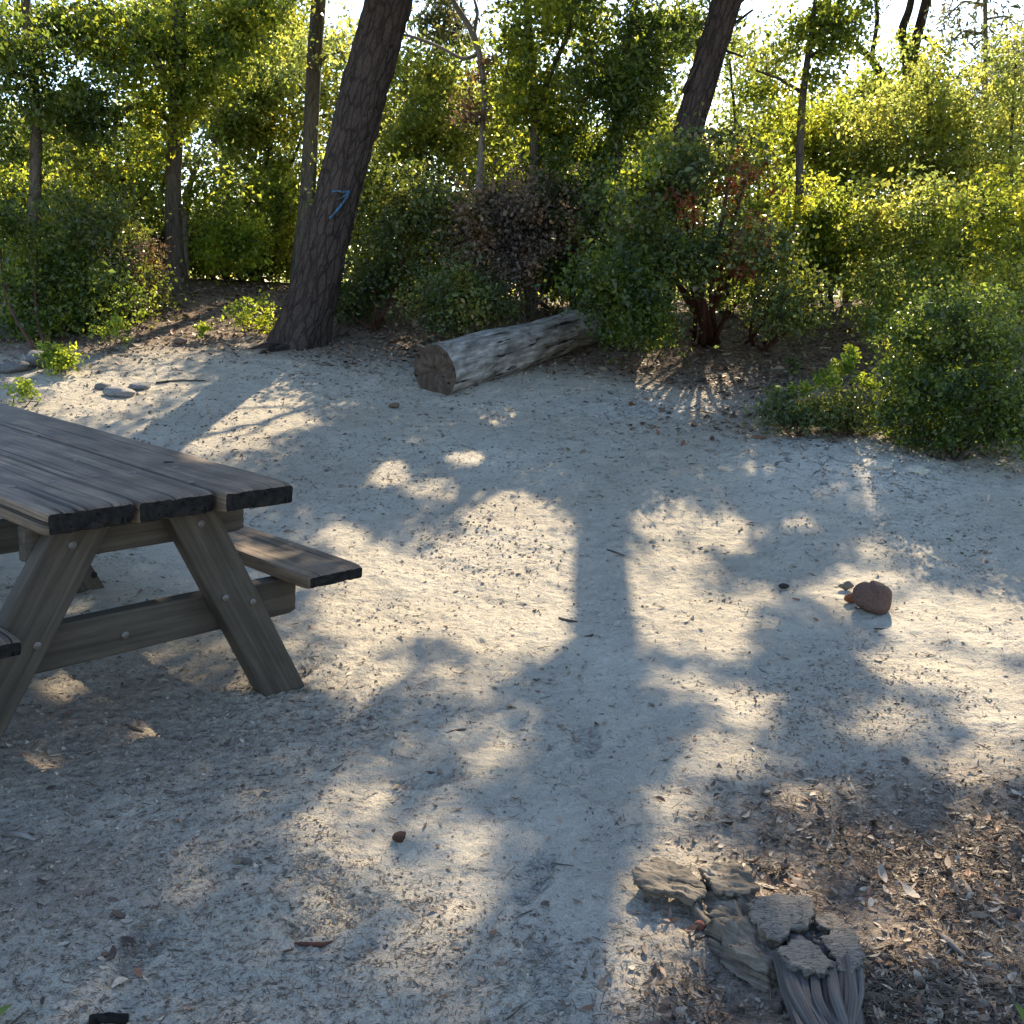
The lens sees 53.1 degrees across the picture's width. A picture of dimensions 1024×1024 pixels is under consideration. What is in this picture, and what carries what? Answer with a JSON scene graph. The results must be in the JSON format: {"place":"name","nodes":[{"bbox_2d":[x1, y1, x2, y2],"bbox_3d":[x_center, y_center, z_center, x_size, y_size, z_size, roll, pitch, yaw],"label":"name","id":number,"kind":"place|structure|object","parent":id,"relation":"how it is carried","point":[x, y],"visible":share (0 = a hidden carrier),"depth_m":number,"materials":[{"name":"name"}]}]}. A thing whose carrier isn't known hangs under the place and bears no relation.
{"place":"outdoors","nodes":[
{"label":"outdoors","id":0,"kind":"place"},
{"bbox_2d":[0,278,1023,1023],"bbox_3d":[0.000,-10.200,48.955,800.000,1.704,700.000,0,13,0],"label":"ground","id":1,"kind":"structure","parent":0,"point":[930,584],"depth_m":3.99,"materials":[{"name":"beige sand"}]},
{"bbox_2d":[0,361,32,373],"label":"grey stone","id":2,"kind":"object","parent":1,"relation":"on","point":[10,367],"visible":1,"depth_m":8.29,"materials":[{"name":"grey stone"}]},
{"bbox_2d":[0,829,37,841],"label":"stick","id":3,"kind":"object","parent":1,"relation":"on","point":[9,833],"visible":1,"depth_m":2.79,"materials":[{"name":"grey wood"}]},
{"bbox_2d":[0,376,41,407],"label":"bush","id":4,"kind":"object","parent":1,"relation":"on","point":[23,387],"visible":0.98,"depth_m":7.49,"materials":[{"name":"green plant"}]},
{"bbox_2d":[25,350,46,367],"bbox_3d":[-3.927,-1.275,8.550,0.203,0.160,0.272,0,13,0],"label":"grey stone","id":5,"kind":"object","parent":1,"relation":"on","point":[30,358],"visible":0.44,"depth_m":8.44,"materials":[{"name":"grey stone"}]},
{"bbox_2d":[0,192,100,284],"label":"thicket shrub","id":6,"kind":"object","parent":1,"relation":"on","point":[3,253],"visible":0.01,"depth_m":12.26,"materials":[{"name":"green plant"}]},
{"bbox_2d":[30,339,90,375],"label":"bush","id":7,"kind":"object","parent":1,"relation":"on","point":[58,358],"visible":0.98,"depth_m":8.31,"materials":[{"name":"green plant"}]},
{"bbox_2d":[0,0,155,253],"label":"evergreen oak","id":8,"kind":"object","parent":1,"relation":"on","point":[29,48],"visible":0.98,"depth_m":10.21,"materials":[{"name":"green plant"}]},
{"bbox_2d":[0,138,162,273],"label":"manzanita shrub","id":9,"kind":"object","parent":1,"relation":"on","point":[77,179],"visible":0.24,"depth_m":10.97,"materials":[{"name":"green plant"}]},
{"bbox_2d":[0,168,187,351],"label":"manzanita shrub","id":10,"kind":"object","parent":1,"relation":"on","point":[42,304],"visible":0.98,"depth_m":9.56,"materials":[{"name":"green plant"}]},
{"bbox_2d":[0,81,205,221],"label":"sunlit tree","id":11,"kind":"object","parent":1,"relation":"on","point":[99,174],"visible":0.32,"depth_m":12.51,"materials":[{"name":"green plant"}]},
{"bbox_2d":[13,171,199,327],"bbox_3d":[-4.185,-2.624,10.440,1.632,1.565,2.004,0,13,0],"label":"manzanita shrub","id":12,"kind":"object","parent":1,"relation":"on","point":[128,246],"visible":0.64,"depth_m":10.28,"materials":[{"name":"green plant"}]},
{"bbox_2d":[89,1012,128,1023],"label":"stick","id":13,"kind":"object","parent":1,"relation":"on","point":[111,1018],"visible":1,"depth_m":2.13,"materials":[{"name":"black wood"}]},
{"bbox_2d":[85,309,136,350],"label":"bush","id":14,"kind":"object","parent":1,"relation":"on","point":[119,319],"visible":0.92,"depth_m":9.20,"materials":[{"name":"green plant"}]},
{"bbox_2d":[41,181,191,277],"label":"thicket shrub","id":15,"kind":"object","parent":1,"relation":"on","point":[153,218],"visible":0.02,"depth_m":13.09,"materials":[{"name":"green plant"}]},
{"bbox_2d":[102,386,135,397],"bbox_3d":[-3.048,-0.934,7.952,0.255,0.089,0.189,0,13,0],"label":"flat stone","id":16,"kind":"object","parent":1,"relation":"on","point":[116,391],"visible":1,"depth_m":7.88,"materials":[{"name":"grey stone"}]},
{"bbox_2d":[128,382,148,390],"bbox_3d":[-2.965,-0.993,8.121,0.166,0.076,0.136,0,13,0],"label":"flat stone","id":17,"kind":"object","parent":1,"relation":"on","point":[140,386],"visible":1,"depth_m":8.08,"materials":[{"name":"grey stone"}]},
{"bbox_2d":[113,162,198,275],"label":"thicket shrub","id":18,"kind":"object","parent":1,"relation":"on","point":[155,221],"visible":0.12,"depth_m":13.45,"materials":[{"name":"green plant"}]},
{"bbox_2d":[8,0,327,292],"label":"oak tree","id":19,"kind":"object","parent":1,"relation":"on","point":[231,47],"visible":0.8,"depth_m":11.19,"materials":[{"name":"green plant"}]},
{"bbox_2d":[156,379,204,383],"bbox_3d":[-2.709,-1.068,8.369,0.383,0.031,0.049,-4,13,-18],"label":"stick","id":20,"kind":"object","parent":1,"relation":"on","point":[167,381],"visible":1,"depth_m":8.36,"materials":[{"name":"brown wood"}]},
{"bbox_2d":[0,403,361,739],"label":"picnic table","id":21,"kind":"object","parent":1,"relation":"on","point":[75,498],"visible":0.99,"depth_m":3.45,"materials":[{"name":"grey wood"}]},
{"bbox_2d":[192,321,213,341],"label":"bush","id":22,"kind":"object","parent":1,"relation":"on","point":[201,328],"visible":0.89,"depth_m":9.67,"materials":[{"name":"green plant"}]},
{"bbox_2d":[154,109,257,277],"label":"young oak","id":23,"kind":"object","parent":1,"relation":"on","point":[186,231],"visible":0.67,"depth_m":12.26,"materials":[{"name":"green plant"}]},
{"bbox_2d":[158,173,269,279],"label":"thicket shrub","id":24,"kind":"object","parent":1,"relation":"on","point":[197,269],"visible":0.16,"depth_m":13.74,"materials":[{"name":"green plant"}]},
{"bbox_2d":[106,0,350,278],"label":"distant tree","id":25,"kind":"object","parent":1,"relation":"on","point":[194,5],"visible":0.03,"depth_m":16.32,"materials":[{"name":"green plant"}]},
{"bbox_2d":[182,203,287,286],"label":"manzanita shrub","id":26,"kind":"object","parent":1,"relation":"on","point":[237,248],"visible":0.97,"depth_m":12.35,"materials":[{"name":"green plant"}]},
{"bbox_2d":[211,288,280,335],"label":"bush","id":27,"kind":"object","parent":1,"relation":"on","point":[262,323],"visible":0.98,"depth_m":10.00,"materials":[{"name":"green plant"}]},
{"bbox_2d":[200,182,293,284],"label":"thicket shrub","id":28,"kind":"object","parent":1,"relation":"on","point":[269,278],"visible":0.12,"depth_m":14.05,"materials":[{"name":"green plant"}]},
{"bbox_2d":[183,31,331,281],"bbox_3d":[-3.494,-4.793,13.989,2.642,3.334,2.462,0,13,0],"label":"sunlit tree","id":29,"kind":"object","parent":1,"relation":"on","point":[252,135],"visible":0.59,"depth_m":13.51,"materials":[{"name":"green plant"}]},
{"bbox_2d":[219,147,300,280],"bbox_3d":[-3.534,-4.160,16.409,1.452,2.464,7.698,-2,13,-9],"label":"manzanita shrub","id":30,"kind":"object","parent":1,"relation":"on","point":[277,208],"visible":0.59,"depth_m":13.09,"materials":[{"name":"green plant"}]},
{"bbox_2d":[221,0,357,285],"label":"slender tree","id":31,"kind":"object","parent":1,"relation":"on","point":[313,84],"visible":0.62,"depth_m":12.36,"materials":[{"name":"brown plant"}]},
{"bbox_2d":[255,140,346,282],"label":"thicket shrub","id":32,"kind":"object","parent":1,"relation":"on","point":[287,263],"visible":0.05,"depth_m":13.99,"materials":[{"name":"green plant"}]},
{"bbox_2d":[294,940,332,947],"bbox_3d":[-0.469,1.022,2.421,0.090,0.013,0.023,-2,13,-9],"label":"stick","id":33,"kind":"object","parent":1,"relation":"on","point":[317,944],"visible":1,"depth_m":2.42,"materials":[{"name":"wood"}]},
{"bbox_2d":[243,13,389,165],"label":"background tree","id":34,"kind":"object","parent":1,"relation":"on","point":[327,72],"visible":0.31,"depth_m":14.20,"materials":[{"name":"green plant"}]},
{"bbox_2d":[241,0,430,353],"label":"pine tree","id":35,"kind":"object","parent":1,"relation":"on","point":[307,312],"visible":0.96,"depth_m":9.44,"materials":[{"name":"brown plant"}]},
{"bbox_2d":[286,112,436,279],"bbox_3d":[-1.803,-3.934,12.941,2.026,2.393,2.352,6,14,26],"label":"thicket shrub","id":36,"kind":"object","parent":1,"relation":"on","point":[366,184],"visible":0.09,"depth_m":12.54,"materials":[{"name":"green plant"}]},
{"bbox_2d":[304,143,493,331],"bbox_3d":[-1.135,-2.829,10.592,2.064,1.955,1.889,0,13,0],"label":"manzanita shrub","id":37,"kind":"object","parent":1,"relation":"on","point":[411,205],"visible":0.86,"depth_m":10.26,"materials":[{"name":"green plant"}]},
{"bbox_2d":[392,831,405,842],"bbox_3d":[-0.317,0.915,2.879,0.039,0.033,0.032,0,13,0],"label":"bark lump","id":38,"kind":"object","parent":1,"relation":"on","point":[398,837],"visible":1,"depth_m":2.87,"materials":[{"name":"wood"}]},
{"bbox_2d":[324,5,495,182],"bbox_3d":[-1.384,-4.996,14.204,2.620,3.866,2.571,0,13,0],"label":"background tree","id":39,"kind":"object","parent":1,"relation":"on","point":[395,101],"visible":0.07,"depth_m":13.88,"materials":[{"name":"green plant"}]},
{"bbox_2d":[318,15,514,197],"bbox_3d":[-1.218,-4.432,12.992,2.537,3.388,2.604,0,13,0],"label":"sunlit tree","id":40,"kind":"object","parent":1,"relation":"on","point":[425,110],"visible":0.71,"depth_m":12.45,"materials":[{"name":"green plant"}]},
{"bbox_2d":[346,181,493,299],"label":"thicket shrub","id":41,"kind":"object","parent":1,"relation":"on","point":[403,279],"visible":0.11,"depth_m":12.13,"materials":[{"name":"green plant"}]},
{"bbox_2d":[402,0,494,187],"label":"young pine","id":42,"kind":"object","parent":1,"relation":"on","point":[432,17],"visible":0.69,"depth_m":12.61,"materials":[{"name":"green plant"}]},
{"bbox_2d":[403,0,507,277],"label":"dead snag","id":43,"kind":"object","parent":1,"relation":"on","point":[481,63],"visible":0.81,"depth_m":11.11,"materials":[{"name":"grey wood"}]},
{"bbox_2d":[387,238,530,340],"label":"manzanita shrub","id":44,"kind":"object","parent":1,"relation":"on","point":[461,297],"visible":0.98,"depth_m":9.56,"materials":[{"name":"green plant"}]},
{"bbox_2d":[411,141,525,281],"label":"thicket shrub","id":45,"kind":"object","parent":1,"relation":"on","point":[475,167],"visible":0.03,"depth_m":12.17,"materials":[{"name":"green plant"}]},
{"bbox_2d":[436,4,563,295],"bbox_3d":[-0.020,-4.877,14.144,2.410,3.809,2.815,0,13,0],"label":"sunlit tree","id":46,"kind":"object","parent":1,"relation":"on","point":[493,132],"visible":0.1,"depth_m":13.58,"materials":[{"name":"green plant"}]},
{"bbox_2d":[0,330,1023,1023],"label":"bark crumbs","id":47,"kind":"object","parent":1,"relation":"on","point":[188,880],"visible":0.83,"depth_m":3.24,"materials":[{"name":"brown wood"}]},
{"bbox_2d":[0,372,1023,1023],"bbox_3d":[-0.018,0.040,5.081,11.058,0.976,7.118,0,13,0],"label":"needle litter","id":48,"kind":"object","parent":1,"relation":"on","point":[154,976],"visible":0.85,"depth_m":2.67,"materials":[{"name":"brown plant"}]},
{"bbox_2d":[0,352,1023,1023],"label":"loose leaves","id":49,"kind":"object","parent":1,"relation":"on","point":[276,892],"visible":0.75,"depth_m":3.00,"materials":[{"name":"brown plant"}]},
{"bbox_2d":[446,131,577,308],"bbox_3d":[0.141,-3.449,12.103,1.908,2.167,2.294,0,13,0],"label":"thicket shrub","id":50,"kind":"object","parent":1,"relation":"on","point":[543,304],"depth_m":11.79,"materials":[{"name":"green plant"}]},
{"bbox_2d":[0,135,1023,299],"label":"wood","id":51,"kind":"object","parent":1,"relation":"on","point":[816,293],"depth_m":21.43,"materials":[{"name":"green plant"}]},
{"bbox_2d":[0,277,1023,636],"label":"leaf carpet","id":52,"kind":"object","parent":1,"relation":"on","point":[602,369],"visible":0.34,"depth_m":9.79,"materials":[{"name":"brown plant"}]},
{"bbox_2d":[414,294,610,394],"bbox_3d":[0.180,-1.649,9.575,0.459,0.907,2.985,8,15,33],"label":"fallen log","id":53,"kind":"object","parent":1,"relation":"on","point":[450,366],"visible":0.83,"depth_m":8.87,"materials":[{"name":"grey wood"}]},
{"bbox_2d":[426,146,619,325],"bbox_3d":[0.070,-2.737,10.385,2.018,1.842,2.047,0,13,0],"label":"manzanita shrub","id":54,"kind":"object","parent":1,"relation":"on","point":[505,236],"visible":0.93,"depth_m":10.05,"materials":[{"name":"brown plant"}]},
{"bbox_2d":[460,0,626,310],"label":"oak tree","id":55,"kind":"object","parent":1,"relation":"on","point":[519,91],"visible":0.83,"depth_m":10.63,"materials":[{"name":"green plant"}]},
{"bbox_2d":[485,106,647,268],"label":"understorey tree","id":56,"kind":"object","parent":1,"relation":"on","point":[516,155],"visible":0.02,"depth_m":12.05,"materials":[{"name":"green plant"}]},
{"bbox_2d":[521,131,637,318],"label":"manzanita shrub","id":57,"kind":"object","parent":1,"relation":"on","point":[556,269],"visible":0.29,"depth_m":10.64,"materials":[{"name":"green plant"}]},
{"bbox_2d":[542,140,636,307],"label":"thicket shrub","id":58,"kind":"object","parent":1,"relation":"on","point":[576,275],"visible":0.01,"depth_m":12.14,"materials":[{"name":"green plant"}]},
{"bbox_2d":[531,196,718,372],"bbox_3d":[0.873,-2.041,9.151,1.577,1.501,2.256,-4,13,-17],"label":"manzanita shrub","id":59,"kind":"object","parent":1,"relation":"on","point":[622,281],"visible":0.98,"depth_m":8.71,"materials":[{"name":"green plant"}]},
{"bbox_2d":[516,0,736,295],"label":"background tree","id":60,"kind":"object","parent":1,"relation":"on","point":[683,48],"visible":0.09,"depth_m":12.79,"materials":[{"name":"green plant"}]},
{"bbox_2d":[513,0,745,300],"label":"bay tree","id":61,"kind":"object","parent":1,"relation":"on","point":[624,73],"visible":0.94,"depth_m":10.27,"materials":[{"name":"green plant"}]},
{"bbox_2d":[598,127,700,312],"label":"manzanita shrub","id":62,"kind":"object","parent":1,"relation":"on","point":[651,171],"visible":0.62,"depth_m":8.95,"materials":[{"name":"green plant"}]},
{"bbox_2d":[603,114,716,299],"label":"thicket shrub","id":63,"kind":"object","parent":1,"relation":"on","point":[647,166],"visible":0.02,"depth_m":11.81,"materials":[{"name":"green plant"}]},
{"bbox_2d":[596,98,736,297],"bbox_3d":[2.044,-4.552,14.761,2.553,3.065,2.656,0,13,0],"label":"distant tree","id":64,"kind":"object","parent":1,"relation":"on","point":[674,118],"visible":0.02,"depth_m":14.40,"materials":[{"name":"green plant"}]},
{"bbox_2d":[607,0,759,351],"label":"pine tree","id":65,"kind":"object","parent":1,"relation":"on","point":[720,20],"visible":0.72,"depth_m":9.61,"materials":[{"name":"brown plant"}]},
{"bbox_2d":[570,92,847,346],"bbox_3d":[1.753,-2.574,9.431,2.434,2.257,2.228,0,13,0],"label":"manzanita shrub","id":66,"kind":"object","parent":1,"relation":"on","point":[691,187],"visible":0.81,"depth_m":8.98,"materials":[{"name":"green plant"}]},
{"bbox_2d":[663,171,799,315],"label":"thicket shrub","id":67,"kind":"object","parent":1,"relation":"on","point":[751,214],"visible":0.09,"depth_m":11.74,"materials":[{"name":"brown plant"}]},
{"bbox_2d":[678,0,806,211],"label":"background tree","id":68,"kind":"object","parent":1,"relation":"on","point":[740,48],"visible":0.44,"depth_m":13.50,"materials":[{"name":"green plant"}]},
{"bbox_2d":[631,856,865,1023],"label":"tree stump","id":69,"kind":"object","parent":1,"relation":"on","point":[803,955],"visible":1,"depth_m":2.46,"materials":[{"name":"grey wood"}]},
{"bbox_2d":[700,82,834,285],"bbox_3d":[3.972,-5.223,17.427,3.374,3.948,3.230,0,13,0],"label":"distant tree","id":70,"kind":"object","parent":1,"relation":"on","point":[759,153],"visible":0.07,"depth_m":16.71,"materials":[{"name":"green plant"}]},
{"bbox_2d":[685,212,853,350],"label":"manzanita shrub","id":71,"kind":"object","parent":1,"relation":"on","point":[787,299],"visible":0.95,"depth_m":9.02,"materials":[{"name":"green plant"}]},
{"bbox_2d":[752,383,786,425],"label":"manzanita shrub","id":72,"kind":"object","parent":1,"relation":"on","point":[772,391],"visible":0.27,"depth_m":7.84,"materials":[{"name":"green plant"}]},
{"bbox_2d":[771,1001,783,1013],"bbox_3d":[0.593,1.105,2.287,0.028,0.023,0.030,0,13,0],"label":"pebble","id":73,"kind":"object","parent":1,"relation":"on","point":[777,1007],"visible":1,"depth_m":2.28,"materials":[{"name":"stone"}]},
{"bbox_2d":[713,128,846,283],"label":"thicket shrub","id":74,"kind":"object","parent":1,"relation":"on","point":[782,162],"visible":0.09,"depth_m":11.97,"materials":[{"name":"green plant"}]},
{"bbox_2d":[774,355,802,379],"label":"bush","id":75,"kind":"object","parent":1,"relation":"on","point":[791,361],"visible":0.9,"depth_m":9.14,"materials":[{"name":"green plant"}]},
{"bbox_2d":[582,756,1023,1023],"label":"leaf drift","id":76,"kind":"object","parent":1,"relation":"on","point":[970,1007],"visible":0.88,"depth_m":2.67,"materials":[{"name":"brown plant"}]},
{"bbox_2d":[741,157,881,307],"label":"manzanita shrub","id":77,"kind":"object","parent":1,"relation":"on","point":[826,247],"visible":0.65,"depth_m":10.26,"materials":[{"name":"green plant"}]},
{"bbox_2d":[727,0,898,281],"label":"sapling tree","id":78,"kind":"object","parent":1,"relation":"on","point":[821,21],"visible":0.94,"depth_m":10.11,"materials":[{"name":"green plant"}]},
{"bbox_2d":[739,343,891,439],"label":"manzanita shrub","id":79,"kind":"object","parent":1,"relation":"on","point":[829,414],"visible":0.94,"depth_m":7.37,"materials":[{"name":"green plant"}]},
{"bbox_2d":[749,84,903,302],"bbox_3d":[4.184,-4.101,13.104,2.167,2.910,2.755,0,13,0],"label":"rounded tree","id":80,"kind":"object","parent":1,"relation":"on","point":[811,151],"visible":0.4,"depth_m":12.64,"materials":[{"name":"green plant"}]},
{"bbox_2d":[651,771,1023,1023],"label":"dead leaves","id":81,"kind":"object","parent":1,"relation":"on","point":[907,889],"visible":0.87,"depth_m":2.68,"materials":[{"name":"brown plant"}]},
{"bbox_2d":[779,153,912,306],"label":"thicket shrub","id":82,"kind":"object","parent":1,"relation":"on","point":[829,296],"visible":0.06,"depth_m":12.11,"materials":[{"name":"green plant"}]},
{"bbox_2d":[852,580,891,614],"bbox_3d":[1.740,0.413,4.951,0.175,0.163,0.138,0,13,0],"label":"rock","id":83,"kind":"object","parent":1,"relation":"on","point":[874,597],"visible":1,"depth_m":4.90,"materials":[{"name":"stone"}]},
{"bbox_2d":[862,460,892,469],"bbox_3d":[2.409,-0.305,6.763,0.193,0.079,0.197,0,13,0],"label":"pale clod","id":84,"kind":"object","parent":1,"relation":"on","point":[879,464],"visible":0.85,"depth_m":6.70,"materials":[{"name":"stone"}]},
{"bbox_2d":[817,0,965,201],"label":"forked pine","id":85,"kind":"object","parent":1,"relation":"on","point":[876,66],"visible":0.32,"depth_m":14.30,"materials":[{"name":"green plant"}]},
{"bbox_2d":[808,192,980,304],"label":"thicket shrub","id":86,"kind":"object","parent":1,"relation":"on","point":[848,292],"depth_m":12.05,"materials":[{"name":"green plant"}]},
{"bbox_2d":[809,39,1010,245],"bbox_3d":[4.636,-3.867,12.040,2.294,3.035,2.902,0,13,0],"label":"sunlit tree","id":87,"kind":"object","parent":1,"relation":"on","point":[881,137],"visible":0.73,"depth_m":11.52,"materials":[{"name":"green plant"}]},
{"bbox_2d":[873,968,958,988],"bbox_3d":[0.946,1.085,2.375,0.246,0.015,0.025,-4,13,-17],"label":"stick","id":88,"kind":"object","parent":1,"relation":"on","point":[933,975],"visible":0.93,"depth_m":2.38,"materials":[{"name":"brown wood"}]},
{"bbox_2d":[905,464,930,473],"bbox_3d":[2.658,-0.273,6.716,0.174,0.077,0.164,3,13,13],"label":"pale clod","id":89,"kind":"object","parent":1,"relation":"on","point":[915,469],"visible":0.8,"depth_m":6.67,"materials":[{"name":"stone"}]},
{"bbox_2d":[825,150,1014,323],"bbox_3d":[4.480,-2.783,10.917,1.578,1.684,4.579,7,14,28],"label":"manzanita shrub","id":90,"kind":"object","parent":1,"relation":"on","point":[873,219],"visible":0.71,"depth_m":9.58,"materials":[{"name":"green plant"}]},
{"bbox_2d":[833,247,1023,382],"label":"manzanita shrub","id":91,"kind":"object","parent":1,"relation":"on","point":[884,302],"visible":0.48,"depth_m":8.85,"materials":[{"name":"green plant"}]},
{"bbox_2d":[843,253,1023,466],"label":"manzanita shrub","id":92,"kind":"object","parent":1,"relation":"on","point":[969,392],"visible":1,"depth_m":6.87,"materials":[{"name":"green plant"}]},
{"bbox_2d":[871,7,1023,261],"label":"background tree","id":93,"kind":"object","parent":1,"relation":"on","point":[933,75],"visible":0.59,"depth_m":11.33,"materials":[{"name":"green plant"}]},
{"bbox_2d":[933,929,966,958],"bbox_3d":[1.074,1.056,2.512,0.019,0.019,0.114,-4,13,-17],"label":"stick","id":94,"kind":"object","parent":1,"relation":"on","point":[953,945],"visible":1,"depth_m":2.50,"materials":[{"name":"grey wood"}]},
{"bbox_2d":[885,147,1023,332],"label":"manzanita shrub","id":95,"kind":"object","parent":1,"relation":"on","point":[1006,213],"visible":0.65,"depth_m":9.03,"materials":[{"name":"green plant"}]},
{"bbox_2d":[902,67,1023,244],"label":"sunlit tree","id":96,"kind":"object","parent":1,"relation":"on","point":[993,150],"visible":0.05,"depth_m":12.11,"materials":[{"name":"green plant"}]},
{"bbox_2d":[905,205,1023,283],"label":"thicket shrub","id":97,"kind":"object","parent":1,"relation":"on","point":[957,246],"visible":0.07,"depth_m":11.74,"materials":[{"name":"green plant"}]},
{"bbox_2d":[909,0,1023,150],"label":"wispy conifer","id":98,"kind":"object","parent":1,"relation":"on","point":[986,18],"visible":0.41,"depth_m":13.89,"materials":[{"name":"green plant"}]},
{"bbox_2d":[935,4,1023,279],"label":"background tree","id":99,"kind":"object","parent":1,"relation":"on","point":[1005,84],"visible":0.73,"depth_m":11.14,"materials":[{"name":"green plant"}]},
{"bbox_2d":[946,19,1023,179],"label":"distant conifer","id":100,"kind":"object","parent":1,"relation":"on","point":[991,77],"visible":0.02,"depth_m":17.74,"materials":[{"name":"green plant"}]},
{"bbox_2d":[0,0,1023,284],"label":"sky","id":101,"kind":"structure","parent":0,"point":[886,23],"materials":[{"name":"white"}]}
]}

